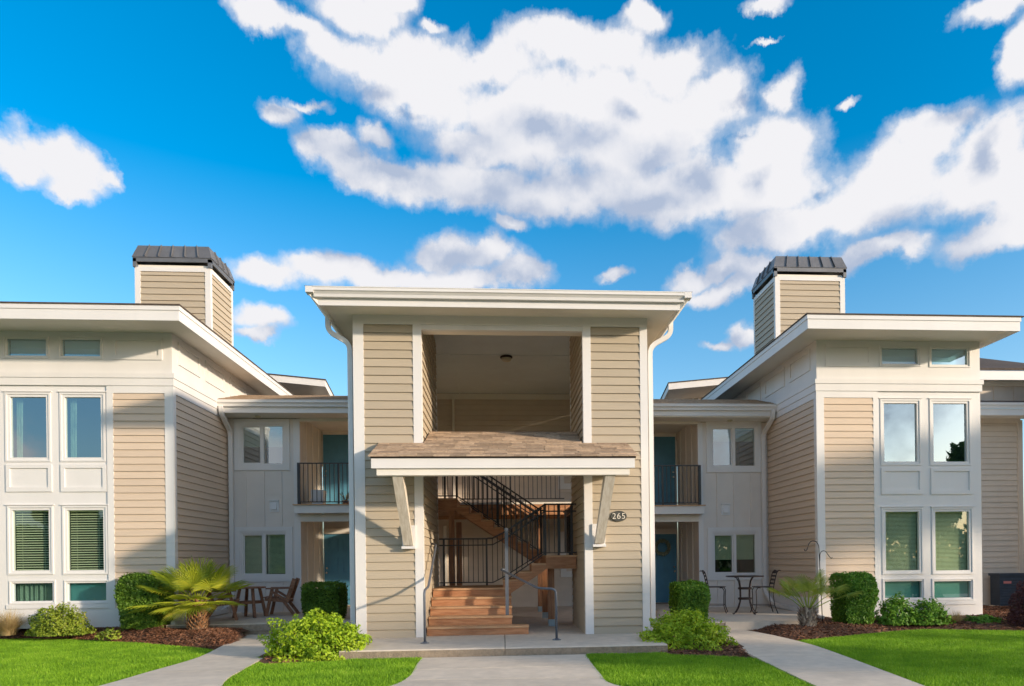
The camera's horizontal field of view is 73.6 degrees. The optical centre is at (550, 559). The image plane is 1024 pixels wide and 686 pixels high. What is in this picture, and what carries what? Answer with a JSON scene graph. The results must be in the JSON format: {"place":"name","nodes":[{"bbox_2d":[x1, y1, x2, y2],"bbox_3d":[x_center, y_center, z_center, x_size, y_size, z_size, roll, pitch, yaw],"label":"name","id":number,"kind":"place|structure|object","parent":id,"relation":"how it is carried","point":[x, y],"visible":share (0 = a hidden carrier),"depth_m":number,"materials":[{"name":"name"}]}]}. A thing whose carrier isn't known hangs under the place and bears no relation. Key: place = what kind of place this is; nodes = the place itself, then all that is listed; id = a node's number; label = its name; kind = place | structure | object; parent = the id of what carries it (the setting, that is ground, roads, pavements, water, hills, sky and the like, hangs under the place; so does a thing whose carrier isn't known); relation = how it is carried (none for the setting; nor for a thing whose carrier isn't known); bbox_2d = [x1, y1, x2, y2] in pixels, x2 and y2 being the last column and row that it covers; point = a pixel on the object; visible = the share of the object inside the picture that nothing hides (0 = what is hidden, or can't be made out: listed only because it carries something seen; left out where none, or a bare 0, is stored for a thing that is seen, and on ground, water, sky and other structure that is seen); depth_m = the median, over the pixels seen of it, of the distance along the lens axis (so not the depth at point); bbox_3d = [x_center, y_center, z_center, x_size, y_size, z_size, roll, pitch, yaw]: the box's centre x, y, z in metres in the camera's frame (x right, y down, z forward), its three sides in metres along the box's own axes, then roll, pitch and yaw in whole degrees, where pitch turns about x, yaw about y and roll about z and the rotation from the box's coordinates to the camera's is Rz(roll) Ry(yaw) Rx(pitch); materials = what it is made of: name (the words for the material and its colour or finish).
{"place":"outdoors","nodes":[
{"label":"outdoors","id":0,"kind":"place"},
{"bbox_2d":[0,638,212,685],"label":"grass","id":1,"kind":"structure","parent":0,"point":[50,662],"depth_m":10.71,"materials":[{"name":"green plant"}]},
{"bbox_2d":[0,627,248,648],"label":"mulch bed","id":2,"kind":"object","parent":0,"point":[240,635],"visible":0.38,"depth_m":13.58,"materials":[{"name":"wood"}]},
{"bbox_2d":[24,602,95,636],"bbox_3d":[-9.954,1.183,13.771,1.234,0.705,0.926,-1,0,-4],"label":"shrub","id":3,"kind":"object","parent":2,"relation":"on","point":[61,620],"visible":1,"depth_m":13.60,"materials":[{"name":"green plant"}]},
{"bbox_2d":[94,627,121,640],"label":"ground plant","id":4,"kind":"object","parent":2,"relation":"on","point":[112,634],"visible":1,"depth_m":13.33,"materials":[{"name":"green plant"}]},
{"bbox_2d":[113,572,175,630],"bbox_3d":[-8.440,0.862,14.202,1.018,1.229,0.825,-1,0,-4],"label":"shrub","id":5,"kind":"object","parent":2,"relation":"on","point":[129,591],"visible":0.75,"depth_m":13.90,"materials":[{"name":"green plant"}]},
{"bbox_2d":[127,556,249,629],"bbox_3d":[-7.409,0.702,14.076,2.442,1.623,2.060,-1,0,-4],"label":"palm tree","id":6,"kind":"object","parent":2,"relation":"on","point":[194,580],"visible":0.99,"depth_m":13.78,"materials":[{"name":"green plant"}]},
{"bbox_2d":[100,634,291,685],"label":"path","id":7,"kind":"structure","parent":0,"point":[221,665],"depth_m":9.70,"materials":[{"name":"grey concrete"}]},
{"bbox_2d":[166,607,349,634],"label":"patio","id":8,"kind":"structure","parent":0,"point":[258,624],"depth_m":14.78,"materials":[{"name":"concrete"}]},
{"bbox_2d":[0,244,355,628],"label":"apartment wing","id":9,"kind":"structure","parent":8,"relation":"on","point":[160,423],"depth_m":14.72,"materials":[{"name":"beige wood"}]},
{"bbox_2d":[3,335,48,358],"bbox_3d":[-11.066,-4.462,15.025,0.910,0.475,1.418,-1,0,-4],"label":"window","id":10,"kind":"structure","parent":9,"relation":"in","point":[14,346],"depth_m":14.43,"materials":[{"name":"clear glass"}]},
{"bbox_2d":[4,392,50,461],"bbox_3d":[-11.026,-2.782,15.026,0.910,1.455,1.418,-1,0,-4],"label":"window","id":11,"kind":"structure","parent":9,"relation":"in","point":[27,414],"depth_m":14.52,"materials":[{"name":"clear glass"}]},
{"bbox_2d":[7,506,53,574],"bbox_3d":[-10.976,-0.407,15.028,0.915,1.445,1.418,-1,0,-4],"label":"window","id":12,"kind":"structure","parent":9,"relation":"in","point":[30,543],"depth_m":14.45,"materials":[{"name":"glass"}]},
{"bbox_2d":[9,580,55,603],"bbox_3d":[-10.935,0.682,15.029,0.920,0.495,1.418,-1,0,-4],"label":"window","id":13,"kind":"structure","parent":9,"relation":"in","point":[23,591],"depth_m":14.48,"materials":[{"name":"white paint"}]},
{"bbox_2d":[58,336,102,358],"bbox_3d":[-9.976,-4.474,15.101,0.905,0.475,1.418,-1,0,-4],"label":"window","id":14,"kind":"structure","parent":9,"relation":"in","point":[69,347],"depth_m":14.51,"materials":[{"name":"glass"}]},
{"bbox_2d":[59,393,105,461],"bbox_3d":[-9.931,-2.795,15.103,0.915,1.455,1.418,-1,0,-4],"label":"window","id":15,"kind":"structure","parent":9,"relation":"in","point":[81,415],"depth_m":14.61,"materials":[{"name":"glass"}]},
{"bbox_2d":[62,506,107,574],"bbox_3d":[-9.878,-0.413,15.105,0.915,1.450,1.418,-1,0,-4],"label":"window","id":16,"kind":"structure","parent":9,"relation":"in","point":[84,528],"depth_m":14.53,"materials":[{"name":"glass"}]},
{"bbox_2d":[64,580,108,603],"bbox_3d":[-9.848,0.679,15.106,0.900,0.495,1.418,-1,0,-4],"label":"window","id":17,"kind":"structure","parent":9,"relation":"in","point":[75,591],"depth_m":14.52,"materials":[{"name":"white paint"}]},
{"bbox_2d":[234,419,289,469],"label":"window","id":18,"kind":"structure","parent":9,"relation":"in","point":[259,444],"depth_m":17.52,"materials":[{"name":"clear glass"}]},
{"bbox_2d":[235,527,292,581],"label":"window","id":19,"kind":"structure","parent":9,"relation":"in","point":[262,554],"depth_m":17.52,"materials":[{"name":"white paint"}]},
{"bbox_2d":[310,490,326,503],"bbox_3d":[-6.144,-1.622,18.074,0.360,0.420,0.360,-1,0,-4],"label":"planter box","id":20,"kind":"object","parent":9,"relation":"on","point":[318,498],"visible":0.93,"depth_m":17.93,"materials":[{"name":"white plastic"}]},
{"bbox_2d":[323,435,354,503],"bbox_3d":[-6.111,-2.520,19.732,0.920,2.185,0.120,-1,0,-4],"label":"door","id":21,"kind":"structure","parent":9,"relation":"in","point":[335,447],"depth_m":19.73,"materials":[{"name":"teal paint"}]},
{"bbox_2d":[324,534,355,604],"bbox_3d":[-6.078,0.282,19.732,0.920,2.050,0.120,-1,0,-4],"label":"door","id":22,"kind":"structure","parent":9,"relation":"in","point":[336,546],"depth_m":19.73,"materials":[{"name":"teal paint"}]},
{"bbox_2d":[341,492,348,503],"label":"potted plant","id":23,"kind":"object","parent":9,"relation":"on","point":[344,499],"visible":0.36,"depth_m":18.31,"materials":[{"name":"green plant"}]},
{"bbox_2d":[205,589,239,619],"bbox_3d":[-7.363,0.910,15.238,0.755,0.915,0.675,-1,0,-26],"label":"wooden armchair","id":24,"kind":"object","parent":8,"relation":"on","point":[232,607],"visible":0.42,"depth_m":15.04,"materials":[{"name":"brown wood"}]},
{"bbox_2d":[232,586,265,617],"bbox_3d":[-7.061,0.993,16.013,0.710,0.714,0.710,-1,0,-4],"label":"wooden table","id":25,"kind":"object","parent":8,"relation":"on","point":[253,601],"visible":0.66,"depth_m":15.85,"materials":[{"name":"brown wood"}]},
{"bbox_2d":[263,578,299,615],"bbox_3d":[-6.500,0.900,16.504,0.755,0.915,0.675,-1,0,-11],"label":"wooden armchair","id":26,"kind":"object","parent":8,"relation":"on","point":[288,597],"visible":0.99,"depth_m":16.27,"materials":[{"name":"brown wood"}]},
{"bbox_2d":[300,580,349,620],"bbox_3d":[-5.019,0.970,15.143,0.977,1.044,0.907,-1,0,-4],"label":"hedge","id":27,"kind":"object","parent":8,"relation":"on","point":[329,597],"visible":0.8,"depth_m":14.80,"materials":[{"name":"green plant"}]},
{"bbox_2d":[339,606,667,659],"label":"entrance slab","id":28,"kind":"structure","parent":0,"point":[538,638],"depth_m":11.19,"materials":[{"name":"concrete"}]},
{"bbox_2d":[420,543,436,643],"bbox_3d":[-2.194,0.531,12.415,0.160,1.740,2.116,-1,0,-4],"label":"handrail","id":29,"kind":"object","parent":28,"relation":"on","point":[424,602],"visible":1,"depth_m":11.43,"materials":[{"name":"grey metal"}]},
{"bbox_2d":[304,285,691,638],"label":"entrance pavilion","id":30,"kind":"structure","parent":28,"relation":"on","point":[438,388],"depth_m":12.50,"materials":[{"name":"paint"}]},
{"bbox_2d":[500,355,512,361],"bbox_3d":[-1.069,-4.811,16.369,0.300,0.122,0.300,-1,0,-4],"label":"ceiling light","id":31,"kind":"object","parent":30,"relation":"attached to","point":[506,358],"visible":1,"depth_m":16.28,"materials":[{"name":"white glass"}]},
{"bbox_2d":[610,511,626,521],"bbox_3d":[1.244,-0.799,12.527,0.300,0.196,0.029,-1,0,-4],"label":"house number plaque","id":32,"kind":"object","parent":30,"relation":"attached to","point":[618,516],"visible":1,"depth_m":12.52,"materials":[{"name":"grey metal"}]},
{"bbox_2d":[427,498,576,635],"bbox_3d":[-1.120,0.008,16.332,5.260,2.761,7.500,-1,0,-4],"label":"wooden stair","id":33,"kind":"object","parent":28,"relation":"on","point":[453,612],"visible":0.89,"depth_m":13.77,"materials":[{"name":"brown wood"}]},
{"bbox_2d":[438,476,576,614],"bbox_3d":[-1.000,-0.692,14.655,2.900,3.496,3.368,-1,0,-4],"label":"stair railing","id":34,"kind":"object","parent":33,"relation":"on","point":[568,528],"visible":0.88,"depth_m":15.03,"materials":[{"name":"black metal"}]},
{"bbox_2d":[500,568,560,639],"bbox_3d":[-0.434,0.771,12.273,0.256,1.220,1.724,-1,0,-38],"label":"handrail","id":35,"kind":"object","parent":28,"relation":"on","point":[556,606],"visible":1,"depth_m":11.69,"materials":[{"name":"grey metal"}]},
{"bbox_2d":[391,654,618,685],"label":"path","id":36,"kind":"structure","parent":0,"point":[555,670],"depth_m":9.18,"materials":[{"name":"grey concrete"}]},
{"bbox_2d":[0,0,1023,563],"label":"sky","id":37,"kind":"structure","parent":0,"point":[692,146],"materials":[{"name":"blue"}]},
{"bbox_2d":[660,641,748,657],"bbox_3d":[2.382,1.475,12.336,1.570,0.119,4.560,-1,0,-4],"label":"mulch bed","id":38,"kind":"object","parent":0,"point":[722,646],"visible":0.13,"depth_m":11.00,"materials":[{"name":"wood"}]},
{"bbox_2d":[0,604,1023,663],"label":"mulch chips","id":39,"kind":"object","parent":38,"relation":"on","point":[213,631],"visible":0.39,"depth_m":13.52,"materials":[{"name":"brown wood"}]},
{"bbox_2d":[637,607,738,650],"bbox_3d":[2.280,1.161,11.593,1.738,0.702,1.241,-1,0,-4],"label":"shrub","id":40,"kind":"object","parent":38,"relation":"on","point":[693,627],"visible":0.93,"depth_m":11.32,"materials":[{"name":"green plant"}]},
{"bbox_2d":[656,604,798,629],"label":"patio","id":41,"kind":"structure","parent":0,"point":[743,618],"depth_m":15.29,"materials":[{"name":"concrete"}]},
{"bbox_2d":[668,579,710,620],"bbox_3d":[2.960,0.920,14.607,0.831,1.024,0.849,-1,0,-4],"label":"hedge","id":42,"kind":"object","parent":41,"relation":"on","point":[690,593],"visible":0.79,"depth_m":14.27,"materials":[{"name":"green plant"}]},
{"bbox_2d":[700,570,727,612],"bbox_3d":[3.946,0.768,16.531,0.630,1.028,0.469,-1,0,19],"label":"iron chair","id":43,"kind":"object","parent":41,"relation":"on","point":[703,572],"visible":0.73,"depth_m":16.43,"materials":[{"name":"brown metal"}]},
{"bbox_2d":[726,575,763,614],"bbox_3d":[4.555,0.823,16.029,0.870,0.896,0.870,-1,0,-4],"label":"bistro table","id":44,"kind":"object","parent":41,"relation":"on","point":[740,598],"visible":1,"depth_m":15.94,"materials":[{"name":"brown metal"}]},
{"bbox_2d":[750,570,780,612],"bbox_3d":[5.096,0.755,16.233,0.630,1.028,0.469,-1,0,4],"label":"iron chair","id":45,"kind":"object","parent":41,"relation":"on","point":[769,586],"visible":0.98,"depth_m":16.17,"materials":[{"name":"brown metal"}]},
{"bbox_2d":[720,630,923,685],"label":"path","id":46,"kind":"structure","parent":0,"point":[810,664],"depth_m":9.54,"materials":[{"name":"grey concrete"}]},
{"bbox_2d":[755,605,1023,640],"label":"mulch bed","id":47,"kind":"object","parent":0,"point":[822,634],"visible":0.23,"depth_m":13.85,"materials":[{"name":"brown wood"}]},
{"bbox_2d":[769,568,864,626],"bbox_3d":[5.305,0.797,13.817,2.026,1.252,1.299,-1,0,-4],"label":"palm tree","id":48,"kind":"object","parent":47,"relation":"on","point":[807,615],"visible":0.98,"depth_m":13.67,"materials":[{"name":"green plant"}]},
{"bbox_2d":[804,540,832,620],"bbox_3d":[5.832,0.468,14.866,0.640,1.779,0.019,-1,0,-4],"label":"shepherds hook","id":49,"kind":"object","parent":47,"relation":"on","point":[819,567],"visible":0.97,"depth_m":14.86,"materials":[{"name":"black paint"}]},
{"bbox_2d":[828,571,879,624],"bbox_3d":[6.382,0.806,14.438,0.870,1.151,0.871,-1,0,-4],"label":"shrub","id":50,"kind":"object","parent":47,"relation":"on","point":[858,608],"visible":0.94,"depth_m":14.12,"materials":[{"name":"green plant"}]},
{"bbox_2d":[874,591,919,625],"bbox_3d":[7.269,1.026,14.401,0.910,0.713,0.784,-1,0,-4],"label":"shrub","id":51,"kind":"object","parent":47,"relation":"on","point":[891,609],"visible":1,"depth_m":14.25,"materials":[{"name":"green plant"}]},
{"bbox_2d":[908,596,957,625],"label":"shrub","id":52,"kind":"object","parent":47,"relation":"on","point":[933,607],"visible":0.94,"depth_m":14.21,"materials":[{"name":"green plant"}]},
{"bbox_2d":[948,610,967,621],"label":"ornamental grass","id":53,"kind":"object","parent":47,"relation":"on","point":[956,618],"depth_m":14.34,"materials":[{"name":"beige plant"}]},
{"bbox_2d":[963,614,1001,623],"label":"ground plant","id":54,"kind":"object","parent":47,"relation":"on","point":[985,618],"visible":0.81,"depth_m":14.34,"materials":[{"name":"green plant"}]},
{"bbox_2d":[988,573,1023,605],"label":"air conditioner","id":55,"kind":"object","parent":47,"relation":"on","point":[1002,587],"visible":0.77,"depth_m":18.52,"materials":[{"name":"metal"}]},
{"bbox_2d":[1006,580,1023,626],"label":"shrub","id":56,"kind":"object","parent":47,"relation":"on","point":[1016,609],"visible":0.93,"depth_m":13.98,"materials":[{"name":"purple plant"}]},
{"bbox_2d":[795,628,1023,685],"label":"grass","id":57,"kind":"structure","parent":0,"point":[946,657],"depth_m":10.33,"materials":[{"name":"green plant"}]},
{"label":"lawn","id":58,"kind":"structure","parent":0,"visible":0},
{"bbox_2d":[257,641,335,663],"bbox_3d":[-3.981,1.545,12.294,1.470,0.109,4.470,-1,0,-4],"label":"mulch bed","id":59,"kind":"object","parent":58,"relation":"on","point":[264,660],"visible":0.09,"depth_m":10.52,"materials":[{"name":"wood"}]},
{"bbox_2d":[257,607,372,661],"bbox_3d":[-3.774,1.169,10.915,1.822,0.830,1.234,-1,0,-4],"label":"shrub","id":60,"kind":"object","parent":59,"relation":"on","point":[343,637],"visible":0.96,"depth_m":10.66,"materials":[{"name":"green plant"}]},
{"bbox_2d":[223,657,421,685],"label":"grass","id":61,"kind":"structure","parent":58,"relation":"on","point":[381,671],"depth_m":9.18,"materials":[{"name":"green plant"}]},
{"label":"lawn","id":62,"kind":"structure","parent":0,"visible":0},
{"bbox_2d":[585,651,815,685],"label":"grass","id":63,"kind":"structure","parent":62,"relation":"on","point":[646,669],"depth_m":9.02,"materials":[{"name":"green plant"}]},
{"label":"ground","id":64,"kind":"structure","parent":0,"visible":0},
{"bbox_2d":[648,255,1023,618],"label":"apartment wing","id":65,"kind":"structure","parent":64,"relation":"on","point":[886,450],"depth_m":16.44,"materials":[{"name":"beige wood"}]},
{"bbox_2d":[648,437,675,504],"bbox_3d":[3.263,-2.566,20.392,0.935,2.215,0.120,-1,0,-4],"label":"door","id":66,"kind":"structure","parent":65,"relation":"in","point":[664,447],"depth_m":20.41,"materials":[{"name":"teal paint"}]},
{"bbox_2d":[655,534,676,601],"bbox_3d":[3.297,0.257,20.392,0.935,2.040,0.120,-1,0,-4],"label":"door","id":67,"kind":"structure","parent":65,"relation":"in","point":[665,566],"depth_m":20.41,"materials":[{"name":"teal paint"}]},
{"bbox_2d":[655,539,670,555],"bbox_3d":[3.312,-0.357,20.306,0.555,0.544,0.109,-1,0,-4],"label":"door wreath","id":68,"kind":"object","parent":67,"relation":"attached to","point":[666,552],"depth_m":20.30,"materials":[{"name":"green plant"}]},
{"bbox_2d":[706,422,760,471],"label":"window","id":69,"kind":"structure","parent":65,"relation":"in","point":[730,446],"depth_m":18.41,"materials":[{"name":"white paint"}]},
{"bbox_2d":[707,527,761,579],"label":"window","id":70,"kind":"structure","parent":65,"relation":"in","point":[730,550],"depth_m":18.40,"materials":[{"name":"white paint"}]},
{"bbox_2d":[879,345,920,366],"bbox_3d":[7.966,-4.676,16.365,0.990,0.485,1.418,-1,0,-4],"label":"window","id":71,"kind":"structure","parent":65,"relation":"in","point":[889,355],"depth_m":15.78,"materials":[{"name":"glass"}]},
{"bbox_2d":[880,399,921,464],"bbox_3d":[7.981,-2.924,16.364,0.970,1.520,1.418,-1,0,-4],"label":"window","id":72,"kind":"structure","parent":65,"relation":"in","point":[900,419],"depth_m":16.18,"materials":[{"name":"clear glass"}]},
{"bbox_2d":[882,507,923,574],"bbox_3d":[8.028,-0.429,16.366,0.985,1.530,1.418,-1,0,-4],"label":"window","id":73,"kind":"structure","parent":65,"relation":"in","point":[902,528],"depth_m":15.78,"materials":[{"name":"glass"}]},
{"bbox_2d":[882,578,924,600],"bbox_3d":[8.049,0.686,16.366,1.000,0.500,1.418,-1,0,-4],"label":"window","id":74,"kind":"structure","parent":65,"relation":"in","point":[914,588],"depth_m":15.78,"materials":[{"name":"white paint"}]},
{"bbox_2d":[929,346,970,367],"bbox_3d":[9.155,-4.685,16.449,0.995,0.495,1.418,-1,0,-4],"label":"window","id":75,"kind":"structure","parent":65,"relation":"in","point":[939,356],"depth_m":15.86,"materials":[{"name":"glass"}]},
{"bbox_2d":[929,399,971,465],"bbox_3d":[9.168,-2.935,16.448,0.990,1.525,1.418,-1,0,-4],"label":"window","id":76,"kind":"structure","parent":65,"relation":"in","point":[950,419],"depth_m":16.23,"materials":[{"name":"clear glass"}]},
{"bbox_2d":[931,507,973,574],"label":"window","id":77,"kind":"structure","parent":65,"relation":"in","point":[952,527],"depth_m":15.87,"materials":[{"name":"glass"}]},
{"bbox_2d":[932,578,973,600],"bbox_3d":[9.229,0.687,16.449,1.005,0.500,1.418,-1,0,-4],"label":"window","id":78,"kind":"structure","parent":65,"relation":"in","point":[960,588],"depth_m":15.87,"materials":[{"name":"white paint"}]},
{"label":"lawn","id":79,"kind":"structure","parent":0,"visible":0},
{"bbox_2d":[0,608,29,635],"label":"ornamental grass","id":80,"kind":"object","parent":79,"relation":"on","point":[8,626],"depth_m":13.69,"materials":[{"name":"beige plant"}]}
]}

